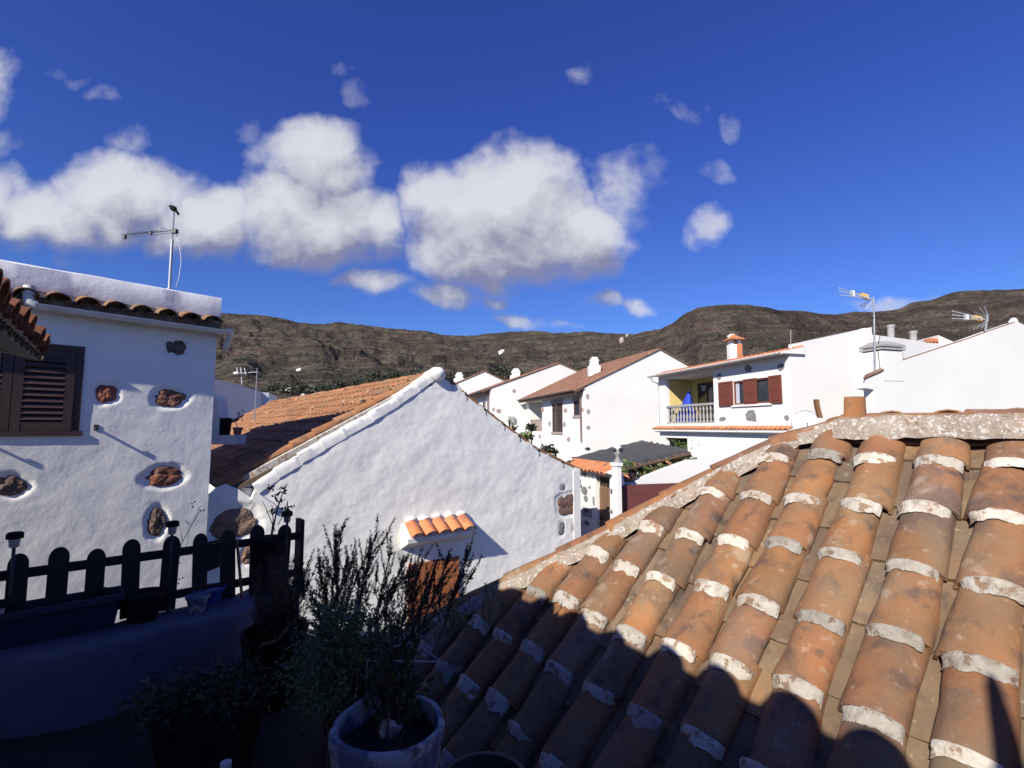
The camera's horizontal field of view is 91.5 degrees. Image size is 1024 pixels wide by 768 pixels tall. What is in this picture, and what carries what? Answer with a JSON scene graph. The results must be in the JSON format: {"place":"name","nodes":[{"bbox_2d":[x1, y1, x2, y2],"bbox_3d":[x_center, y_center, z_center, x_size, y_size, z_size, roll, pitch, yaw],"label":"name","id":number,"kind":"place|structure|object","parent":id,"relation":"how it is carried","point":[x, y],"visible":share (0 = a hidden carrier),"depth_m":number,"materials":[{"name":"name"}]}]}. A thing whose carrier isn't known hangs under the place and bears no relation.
{"place":"outdoors","nodes":[
{"label":"outdoors","id":0,"kind":"place"},
{"bbox_2d":[0,635,329,767],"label":"terrace floor","id":1,"kind":"structure","parent":0,"point":[284,740],"depth_m":2.00,"materials":[{"name":"ceramic"}]},
{"bbox_2d":[0,586,299,739],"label":"planter wall","id":2,"kind":"structure","parent":1,"relation":"on","point":[65,683],"depth_m":2.21,"materials":[{"name":"white paint"}]},
{"bbox_2d":[5,531,24,612],"bbox_3d":[-2.225,0.914,2.214,0.060,0.504,0.060,0,-5,0],"label":"solar stake light","id":3,"kind":"object","parent":2,"relation":"on","point":[14,538],"visible":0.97,"depth_m":2.22,"materials":[{"name":"black plastic"}]},
{"bbox_2d":[0,585,124,649],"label":"planting trough","id":4,"kind":"object","parent":2,"relation":"on","point":[36,621],"visible":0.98,"depth_m":2.27,"materials":[{"name":"blue plastic"}]},
{"bbox_2d":[0,599,8,613],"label":"solar stake light","id":5,"kind":"object","parent":4,"relation":"in","point":[4,603],"visible":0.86,"depth_m":2.14,"materials":[{"name":"black plastic"}]},
{"bbox_2d":[93,587,109,597],"bbox_3d":[-1.961,1.079,2.377,0.060,0.204,0.060,0,-5,0],"label":"solar stake light","id":6,"kind":"object","parent":4,"relation":"in","point":[101,592],"visible":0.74,"depth_m":2.37,"materials":[{"name":"black plastic"}]},
{"bbox_2d":[121,587,165,623],"bbox_3d":[-1.835,1.105,2.484,0.182,0.132,0.182,0,-5,0],"label":"flower pot","id":7,"kind":"object","parent":2,"relation":"on","point":[142,605],"visible":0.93,"depth_m":2.44,"materials":[{"name":"black plastic"}]},
{"bbox_2d":[0,518,304,619],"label":"picket fence","id":8,"kind":"object","parent":2,"relation":"on","point":[58,568],"visible":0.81,"depth_m":2.58,"materials":[{"name":"black wood"}]},
{"bbox_2d":[166,520,178,612],"bbox_3d":[-1.780,0.959,2.598,0.060,0.482,0.060,0,-5,0],"label":"solar stake light","id":9,"kind":"object","parent":2,"relation":"on","point":[172,525],"visible":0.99,"depth_m":2.60,"materials":[{"name":"black plastic"}]},
{"bbox_2d":[178,501,204,584],"bbox_3d":[-1.748,0.912,2.699,0.151,0.553,0.008,0,-5,0],"label":"dry weed","id":10,"kind":"object","parent":2,"relation":"on","point":[189,530],"visible":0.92,"depth_m":2.71,"materials":[{"name":"brown plant"}]},
{"bbox_2d":[185,592,210,613],"bbox_3d":[-1.638,1.141,2.599,0.114,0.080,0.114,0,-5,0],"label":"flower pot","id":11,"kind":"object","parent":2,"relation":"on","point":[197,602],"visible":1,"depth_m":2.57,"materials":[{"name":"blue ceramic"}]},
{"bbox_2d":[193,583,225,604],"bbox_3d":[-1.655,1.152,2.730,0.159,0.080,0.159,0,-5,0],"label":"bucket","id":12,"kind":"object","parent":2,"relation":"on","point":[216,592],"visible":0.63,"depth_m":2.70,"materials":[{"name":"blue plastic"}]},
{"bbox_2d":[235,539,243,597],"bbox_3d":[-1.540,1.041,2.820,0.060,0.320,0.015,0,-5,0],"label":"plant stake","id":13,"kind":"object","parent":2,"relation":"on","point":[239,568],"visible":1,"depth_m":2.81,"materials":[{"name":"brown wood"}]},
{"bbox_2d":[252,483,294,594],"bbox_3d":[-1.407,0.899,2.943,0.228,0.623,0.186,2,-5,-17],"label":"flower pot","id":14,"kind":"object","parent":2,"relation":"on","point":[263,548],"visible":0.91,"depth_m":2.87,"materials":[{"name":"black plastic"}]},
{"bbox_2d":[282,510,292,565],"bbox_3d":[-1.346,0.997,2.972,0.060,0.472,0.060,0,-5,0],"label":"solar stake light","id":15,"kind":"object","parent":2,"relation":"on","point":[290,512],"visible":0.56,"depth_m":2.97,"materials":[{"name":"black plastic"}]},
{"bbox_2d":[146,674,269,767],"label":"flower pot","id":16,"kind":"object","parent":1,"relation":"on","point":[201,742],"visible":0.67,"depth_m":1.73,"materials":[{"name":"black plastic"}]},
{"bbox_2d":[111,644,295,741],"bbox_3d":[-1.134,1.148,1.863,0.584,0.258,0.473,1,-5,-14],"label":"shrub","id":17,"kind":"object","parent":16,"relation":"in","point":[211,691],"visible":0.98,"depth_m":1.82,"materials":[{"name":"green plant"}]},
{"bbox_2d":[240,618,308,713],"bbox_3d":[-1.118,1.318,2.344,0.294,0.322,0.294,0,-5,0],"label":"flower pot","id":18,"kind":"object","parent":1,"relation":"on","point":[251,644],"visible":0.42,"depth_m":2.24,"materials":[{"name":"brown ceramic"}]},
{"bbox_2d":[232,620,294,671],"bbox_3d":[-1.178,1.219,2.267,0.393,0.320,0.115,-2,-5,21],"label":"branch","id":19,"kind":"object","parent":18,"relation":"on","point":[262,645],"visible":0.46,"depth_m":2.19,"materials":[{"name":"brown wood"}]},
{"bbox_2d":[248,549,315,640],"bbox_3d":[-1.108,0.986,2.394,0.280,0.458,0.547,3,-6,-27],"label":"dried plant","id":20,"kind":"object","parent":18,"relation":"on","point":[276,613],"visible":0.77,"depth_m":2.30,"materials":[{"name":"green plant"}]},
{"bbox_2d":[267,588,389,767],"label":"leafy shrub","id":21,"kind":"object","parent":1,"relation":"on","point":[316,694],"visible":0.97,"depth_m":1.66,"materials":[{"name":"green plant"}]},
{"bbox_2d":[319,644,396,753],"bbox_3d":[-0.633,1.291,2.045,0.315,0.325,0.315,0,-5,0],"label":"flower pot","id":22,"kind":"object","parent":1,"relation":"on","point":[362,688],"visible":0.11,"depth_m":1.92,"materials":[{"name":"plastic"}]},
{"bbox_2d":[270,512,483,681],"bbox_3d":[-0.581,0.890,2.135,0.888,0.679,0.659,-2,-5,22],"label":"rosemary bush","id":23,"kind":"object","parent":22,"relation":"in","point":[410,586],"visible":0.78,"depth_m":2.11,"materials":[{"name":"green plant"}]},
{"bbox_2d":[328,690,444,767],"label":"flower pot","id":24,"kind":"object","parent":1,"relation":"on","point":[353,738],"visible":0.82,"depth_m":1.44,"materials":[{"name":"white ceramic"}]},
{"bbox_2d":[377,718,402,739],"bbox_3d":[-0.360,1.024,1.480,0.071,0.063,0.040,3,-6,-27],"label":"stone","id":25,"kind":"object","parent":24,"relation":"on","point":[394,727],"visible":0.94,"depth_m":1.47,"materials":[{"name":"grey stone"}]},
{"bbox_2d":[356,591,434,745],"bbox_3d":[-0.360,0.875,1.562,0.231,0.381,0.241,0,-5,0],"label":"sapling","id":26,"kind":"object","parent":24,"relation":"on","point":[381,681],"visible":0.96,"depth_m":1.52,"materials":[{"name":"green plant"}]},
{"bbox_2d":[366,642,440,694],"bbox_3d":[-0.359,0.963,1.659,0.242,0.191,0.030,1,-5,-12],"label":"wire loop","id":27,"kind":"object","parent":24,"relation":"attached to","point":[401,660],"visible":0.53,"depth_m":1.66,"materials":[{"name":"metal"}]},
{"bbox_2d":[446,751,523,767],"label":"flower pot","id":28,"kind":"object","parent":1,"relation":"on","point":[485,759],"visible":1,"depth_m":1.46,"materials":[{"name":"grey ceramic"}]},
{"bbox_2d":[220,759,231,767],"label":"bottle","id":29,"kind":"object","parent":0,"point":[226,763],"visible":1,"depth_m":1.53,"materials":[{"name":"white plastic"}]},
{"bbox_2d":[214,379,276,486],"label":"flat roofed house","id":30,"kind":"structure","parent":0,"point":[238,398],"depth_m":23.96,"materials":[{"name":"white paint"}]},
{"bbox_2d":[454,371,504,393],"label":"gabled house","id":31,"kind":"structure","parent":0,"point":[477,382],"depth_m":55.05,"materials":[{"name":"white paint"}]},
{"bbox_2d":[0,0,1023,335],"label":"sky","id":32,"kind":"structure","parent":0,"point":[443,167],"materials":[{"name":"blue"}]},
{"bbox_2d":[215,289,1023,405],"bbox_3d":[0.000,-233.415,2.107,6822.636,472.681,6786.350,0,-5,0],"label":"hills","id":33,"kind":"structure","parent":0,"point":[706,322],"depth_m":1287.68,"materials":[{"name":"brown soil"}]},
{"bbox_2d":[259,388,272,393],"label":"tree","id":34,"kind":"object","parent":33,"relation":"on","point":[266,391],"visible":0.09,"depth_m":251.58,"materials":[{"name":"green plant"}]},
{"bbox_2d":[264,381,289,390],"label":"tree","id":35,"kind":"object","parent":33,"relation":"on","point":[269,387],"visible":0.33,"depth_m":285.00,"materials":[{"name":"green plant"}]},
{"bbox_2d":[276,378,287,394],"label":"palm tree","id":36,"kind":"object","parent":33,"relation":"on","point":[282,383],"visible":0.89,"depth_m":250.85,"materials":[{"name":"green plant"}]},
{"bbox_2d":[272,384,296,393],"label":"tree","id":37,"kind":"object","parent":33,"relation":"on","point":[284,389],"visible":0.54,"depth_m":262.50,"materials":[{"name":"green plant"}]},
{"bbox_2d":[282,374,299,396],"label":"palm tree","id":38,"kind":"object","parent":33,"relation":"on","point":[292,377],"visible":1,"depth_m":240.82,"materials":[{"name":"green plant"}]},
{"bbox_2d":[292,380,310,391],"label":"tree","id":39,"kind":"object","parent":33,"relation":"on","point":[297,387],"visible":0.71,"depth_m":300.59,"materials":[{"name":"green plant"}]},
{"bbox_2d":[299,383,314,393],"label":"tree","id":40,"kind":"object","parent":33,"relation":"on","point":[304,390],"visible":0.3,"depth_m":276.70,"materials":[{"name":"green plant"}]},
{"bbox_2d":[309,388,329,393],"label":"tree","id":41,"kind":"object","parent":33,"relation":"on","point":[320,389],"visible":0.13,"depth_m":250.50,"materials":[{"name":"green plant"}]},
{"bbox_2d":[306,380,333,393],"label":"tree","id":42,"kind":"object","parent":33,"relation":"on","point":[316,387],"visible":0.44,"depth_m":253.97,"materials":[{"name":"green plant"}]},
{"bbox_2d":[331,377,348,389],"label":"tree","id":43,"kind":"object","parent":33,"relation":"on","point":[341,384],"visible":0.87,"depth_m":269.14,"materials":[{"name":"green plant"}]},
{"bbox_2d":[349,374,366,385],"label":"tree","id":44,"kind":"object","parent":33,"relation":"on","point":[354,383],"visible":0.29,"depth_m":282.48,"materials":[{"name":"green plant"}]},
{"bbox_2d":[357,377,376,384],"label":"tree","id":45,"kind":"object","parent":33,"relation":"on","point":[369,381],"visible":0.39,"depth_m":259.86,"materials":[{"name":"green plant"}]},
{"bbox_2d":[363,371,386,380],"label":"tree","id":46,"kind":"object","parent":33,"relation":"on","point":[373,374],"visible":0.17,"depth_m":296.16,"materials":[{"name":"green plant"}]},
{"bbox_2d":[374,373,392,380],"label":"tree","id":47,"kind":"object","parent":33,"relation":"on","point":[380,378],"visible":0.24,"depth_m":274.03,"materials":[{"name":"green plant"}]},
{"bbox_2d":[388,369,403,378],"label":"tree","id":48,"kind":"object","parent":33,"relation":"on","point":[395,375],"visible":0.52,"depth_m":288.82,"materials":[{"name":"green plant"}]},
{"bbox_2d":[403,366,423,375],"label":"tree","id":49,"kind":"object","parent":33,"relation":"on","point":[409,373],"visible":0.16,"depth_m":255.97,"materials":[{"name":"green plant"}]},
{"bbox_2d":[445,373,454,380],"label":"tree","id":50,"kind":"object","parent":33,"relation":"on","point":[450,376],"visible":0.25,"depth_m":157.01,"materials":[{"name":"green plant"}]},
{"bbox_2d":[463,364,477,378],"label":"tree","id":51,"kind":"object","parent":33,"relation":"on","point":[466,375],"visible":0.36,"depth_m":193.21,"materials":[{"name":"green plant"}]},
{"bbox_2d":[486,367,500,376],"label":"tree","id":52,"kind":"object","parent":33,"relation":"on","point":[494,372],"visible":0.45,"depth_m":201.72,"materials":[{"name":"green plant"}]},
{"bbox_2d":[492,363,511,378],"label":"tree","id":53,"kind":"object","parent":33,"relation":"on","point":[500,368],"visible":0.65,"depth_m":208.29,"materials":[{"name":"green plant"}]},
{"bbox_2d":[499,366,521,379],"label":"tree","id":54,"kind":"object","parent":33,"relation":"on","point":[507,375],"visible":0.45,"depth_m":193.07,"materials":[{"name":"green plant"}]},
{"bbox_2d":[572,363,588,370],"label":"tree","id":55,"kind":"object","parent":33,"relation":"on","point":[581,367],"visible":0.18,"depth_m":151.30,"materials":[{"name":"green plant"}]},
{"bbox_2d":[221,317,1010,385],"bbox_3d":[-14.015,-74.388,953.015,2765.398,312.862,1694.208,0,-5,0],"label":"scrub","id":56,"kind":"object","parent":33,"relation":"on","point":[270,382],"visible":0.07,"depth_m":903.16,"materials":[{"name":"green plant"}]},
{"bbox_2d":[387,407,1023,767],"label":"tiled roof house","id":57,"kind":"structure","parent":0,"point":[842,591],"depth_m":2.24,"materials":[{"name":"ceramic"}]},
{"bbox_2d":[423,582,504,642],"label":"weeds","id":58,"kind":"object","parent":57,"relation":"on","point":[454,611],"visible":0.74,"depth_m":2.90,"materials":[{"name":"green plant"}]},
{"bbox_2d":[813,399,822,417],"bbox_3d":[1.855,0.149,3.024,0.039,0.112,0.026,0,-5,0],"label":"roof tile","id":59,"kind":"object","parent":57,"relation":"on","point":[817,408],"visible":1,"depth_m":3.02,"materials":[{"name":"ceramic"}]},
{"bbox_2d":[844,396,866,415],"bbox_3d":[1.970,0.148,2.864,0.121,0.154,0.031,-1,-5,14],"label":"roof tile","id":60,"kind":"object","parent":57,"relation":"on","point":[854,405],"visible":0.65,"depth_m":2.86,"materials":[{"name":"ceramic"}]},
{"bbox_2d":[872,324,944,357],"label":"flat roofed house","id":61,"kind":"structure","parent":0,"point":[914,346],"depth_m":25.33,"materials":[{"name":"white paint"}]},
{"label":"street","id":62,"kind":"structure","parent":0,"visible":0},
{"bbox_2d":[0,268,50,360],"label":"tiled roof eave","id":63,"kind":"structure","parent":62,"relation":"on","point":[22,334],"depth_m":3.38,"materials":[{"name":"tile"}]},
{"bbox_2d":[0,259,233,622],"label":"white house","id":64,"kind":"structure","parent":62,"relation":"on","point":[106,409],"depth_m":6.28,"materials":[{"name":"paint"}]},
{"bbox_2d":[0,344,84,436],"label":"window","id":65,"kind":"structure","parent":64,"relation":"in","point":[38,398],"depth_m":5.86,"materials":[{"name":"brown wood"}]},
{"bbox_2d":[122,211,180,289],"bbox_3d":[-5.042,-1.883,6.986,0.812,1.210,0.337,0,-5,0],"label":"tv aerial","id":66,"kind":"object","parent":64,"relation":"on","point":[173,230],"visible":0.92,"depth_m":7.00,"materials":[{"name":"metal"}]},
{"bbox_2d":[168,205,178,214],"bbox_3d":[-4.793,-2.461,7.067,0.171,0.152,0.067,0,-5,0],"label":"bird","id":67,"kind":"object","parent":66,"relation":"on","point":[173,208],"visible":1,"depth_m":7.05},
{"bbox_2d":[206,367,582,640],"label":"gable house","id":68,"kind":"structure","parent":62,"relation":"on","point":[430,457],"depth_m":9.30,"materials":[{"name":"white paint"}]},
{"bbox_2d":[211,395,245,443],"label":"garden wall","id":69,"kind":"structure","parent":68,"relation":"on","point":[220,408],"depth_m":8.71,"materials":[{"name":"white paint"}]},
{"bbox_2d":[219,418,232,434],"bbox_3d":[-5.080,0.754,8.818,0.241,0.300,0.237,0,-5,0],"label":"tub","id":70,"kind":"object","parent":69,"relation":"on","point":[225,426],"visible":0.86,"depth_m":8.74,"materials":[{"name":"black plastic"}]},
{"bbox_2d":[232,409,243,434],"bbox_3d":[-4.867,0.681,8.874,0.171,0.456,0.165,0,-5,0],"label":"flower pot","id":71,"kind":"object","parent":69,"relation":"on","point":[237,430],"visible":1,"depth_m":8.82,"materials":[{"name":"ceramic"}]},
{"bbox_2d":[233,367,257,418],"bbox_3d":[-8.233,0.528,15.334,0.662,2.096,0.178,2,-5,-22],"label":"tv aerial","id":72,"kind":"object","parent":68,"relation":"on","point":[236,373],"visible":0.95,"depth_m":15.47,"materials":[{"name":"metal"}]},
{"bbox_2d":[401,511,475,618],"bbox_3d":[-1.318,3.346,9.182,1.413,1.855,0.434,4,-6,-37],"label":"window","id":73,"kind":"structure","parent":68,"relation":"in","point":[438,529],"depth_m":9.21,"materials":[{"name":"orange wood"}]},
{"bbox_2d":[468,362,577,432],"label":"gabled house","id":74,"kind":"structure","parent":62,"relation":"on","point":[500,401],"depth_m":42.78,"materials":[{"name":"white paint"}]},
{"bbox_2d":[519,430,534,441],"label":"shrub","id":75,"kind":"object","parent":62,"relation":"on","point":[528,436],"visible":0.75,"depth_m":20.76,"materials":[{"name":"green plant"}]},
{"bbox_2d":[525,422,538,443],"bbox_3d":[0.987,3.977,26.750,0.901,3.942,0.634,0,-5,0],"label":"shrub","id":76,"kind":"object","parent":62,"relation":"on","point":[531,427],"visible":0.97,"depth_m":26.77,"materials":[{"name":"green plant"}]},
{"bbox_2d":[540,443,555,455],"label":"shrub","id":77,"kind":"object","parent":62,"relation":"on","point":[548,449],"visible":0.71,"depth_m":17.74,"materials":[{"name":"green plant"}]},
{"bbox_2d":[570,442,623,535],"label":"garden gate","id":78,"kind":"structure","parent":62,"relation":"on","point":[601,484],"depth_m":13.60,"materials":[{"name":"white paint"}]},
{"bbox_2d":[599,476,609,526],"bbox_3d":[2.517,3.619,13.300,0.141,2.308,0.721,2,-5,-20],"label":"door","id":79,"kind":"structure","parent":78,"relation":"in","point":[604,493],"depth_m":13.43,"materials":[{"name":"beige wood"}]},
{"bbox_2d":[517,348,689,481],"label":"gabled house","id":80,"kind":"structure","parent":62,"relation":"on","point":[594,405],"depth_m":32.21,"materials":[{"name":"white paint"}]},
{"bbox_2d":[552,403,562,431],"bbox_3d":[3.278,2.380,35.374,0.130,2.033,2.063,1,-5,-16],"label":"window","id":81,"kind":"structure","parent":80,"relation":"in","point":[557,413],"depth_m":35.36,"materials":[{"name":"brown wood"}]},
{"bbox_2d":[574,400,579,414],"bbox_3d":[4.230,1.545,32.127,0.120,0.945,0.979,1,-5,-16],"label":"window","id":82,"kind":"structure","parent":80,"relation":"in","point":[576,403],"depth_m":32.29,"materials":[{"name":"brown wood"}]},
{"bbox_2d":[567,440,690,478],"bbox_3d":[5.664,4.017,21.305,4.500,2.909,14.720,-3,-6,30],"label":"pergola","id":83,"kind":"object","parent":62,"relation":"on","point":[640,453],"visible":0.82,"depth_m":18.59,"materials":[{"name":"grey wood"}]},
{"bbox_2d":[622,483,676,512],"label":"red wall","id":84,"kind":"structure","parent":62,"relation":"on","point":[634,495],"depth_m":13.03,"materials":[{"name":"paint"}]},
{"bbox_2d":[626,455,696,477],"bbox_3d":[5.321,3.796,17.230,1.083,2.651,5.142,-4,-6,39],"label":"climbing plant","id":85,"kind":"object","parent":62,"relation":"on","point":[643,470],"visible":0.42,"depth_m":16.31,"materials":[{"name":"green plant"}]},
{"bbox_2d":[623,458,725,484],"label":"stepped wall","id":86,"kind":"structure","parent":62,"relation":"on","point":[678,472],"depth_m":13.93,"materials":[{"name":"white paint"}]},
{"bbox_2d":[621,458,636,481],"bbox_3d":[3.183,2.371,13.734,0.515,0.640,0.426,1,-5,-15],"label":"potted plant","id":87,"kind":"object","parent":86,"relation":"on","point":[629,477],"visible":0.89,"depth_m":13.64,"materials":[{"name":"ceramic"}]},
{"bbox_2d":[671,438,691,449],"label":"shrub","id":88,"kind":"object","parent":62,"relation":"on","point":[682,443],"visible":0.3,"depth_m":24.81,"materials":[{"name":"green plant"}]},
{"bbox_2d":[647,327,872,458],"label":"house","id":89,"kind":"structure","parent":62,"relation":"on","point":[741,403],"depth_m":19.85,"materials":[{"name":"white paint"}]},
{"bbox_2d":[676,390,695,421],"bbox_3d":[8.807,1.146,25.302,0.907,1.728,1.399,0,-5,0],"label":"parasol","id":90,"kind":"object","parent":89,"relation":"on","point":[688,399],"visible":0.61,"depth_m":24.80,"materials":[{"name":"blue fabric"}]},
{"bbox_2d":[701,375,706,391],"bbox_3d":[9.210,-0.006,23.960,0.340,0.810,0.294,0,-5,0],"label":"hanging lantern","id":91,"kind":"object","parent":89,"relation":"hanging from","point":[703,387],"visible":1,"depth_m":23.86,"materials":[{"name":"metal"}]},
{"bbox_2d":[697,382,713,420],"bbox_3d":[9.955,0.875,24.097,0.070,2.050,3.057,1,-5,-16],"label":"balcony door","id":92,"kind":"structure","parent":89,"relation":"in","point":[708,396],"depth_m":24.89,"materials":[{"name":"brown wood"}]},
{"bbox_2d":[718,375,782,406],"bbox_3d":[9.603,0.347,20.173,0.245,1.105,3.458,1,-5,-16],"label":"window","id":93,"kind":"structure","parent":89,"relation":"in","point":[768,390],"depth_m":19.95,"materials":[{"name":"red wood"}]},
{"bbox_2d":[791,410,819,428],"bbox_3d":[5.280,2.426,8.877,0.407,3.913,0.732,0,-5,0],"label":"satellite dish","id":94,"kind":"object","parent":62,"relation":"on","point":[803,418],"visible":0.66,"depth_m":9.04,"materials":[{"name":"white metal"}]},
{"bbox_2d":[917,335,951,343],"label":"house","id":95,"kind":"structure","parent":62,"relation":"on","point":[937,339],"depth_m":30.35,"materials":[{"name":"white paint"}]},
{"bbox_2d":[855,318,1023,412],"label":"gable end house","id":96,"kind":"structure","parent":62,"relation":"on","point":[983,370],"depth_m":13.94,"materials":[{"name":"white paint"}]},
{"bbox_2d":[839,288,880,370],"bbox_3d":[9.167,-1.417,13.264,1.479,2.126,0.266,2,-5,-20],"label":"tv aerial","id":97,"kind":"object","parent":96,"relation":"on","point":[852,293],"visible":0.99,"depth_m":13.38,"materials":[{"name":"metal"}]},
{"bbox_2d":[952,306,988,331],"bbox_3d":[13.215,-1.940,14.507,1.635,0.795,0.238,2,-5,-18],"label":"tv aerial","id":98,"kind":"object","parent":96,"relation":"on","point":[975,318],"visible":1,"depth_m":14.60,"materials":[{"name":"metal"}]}
]}

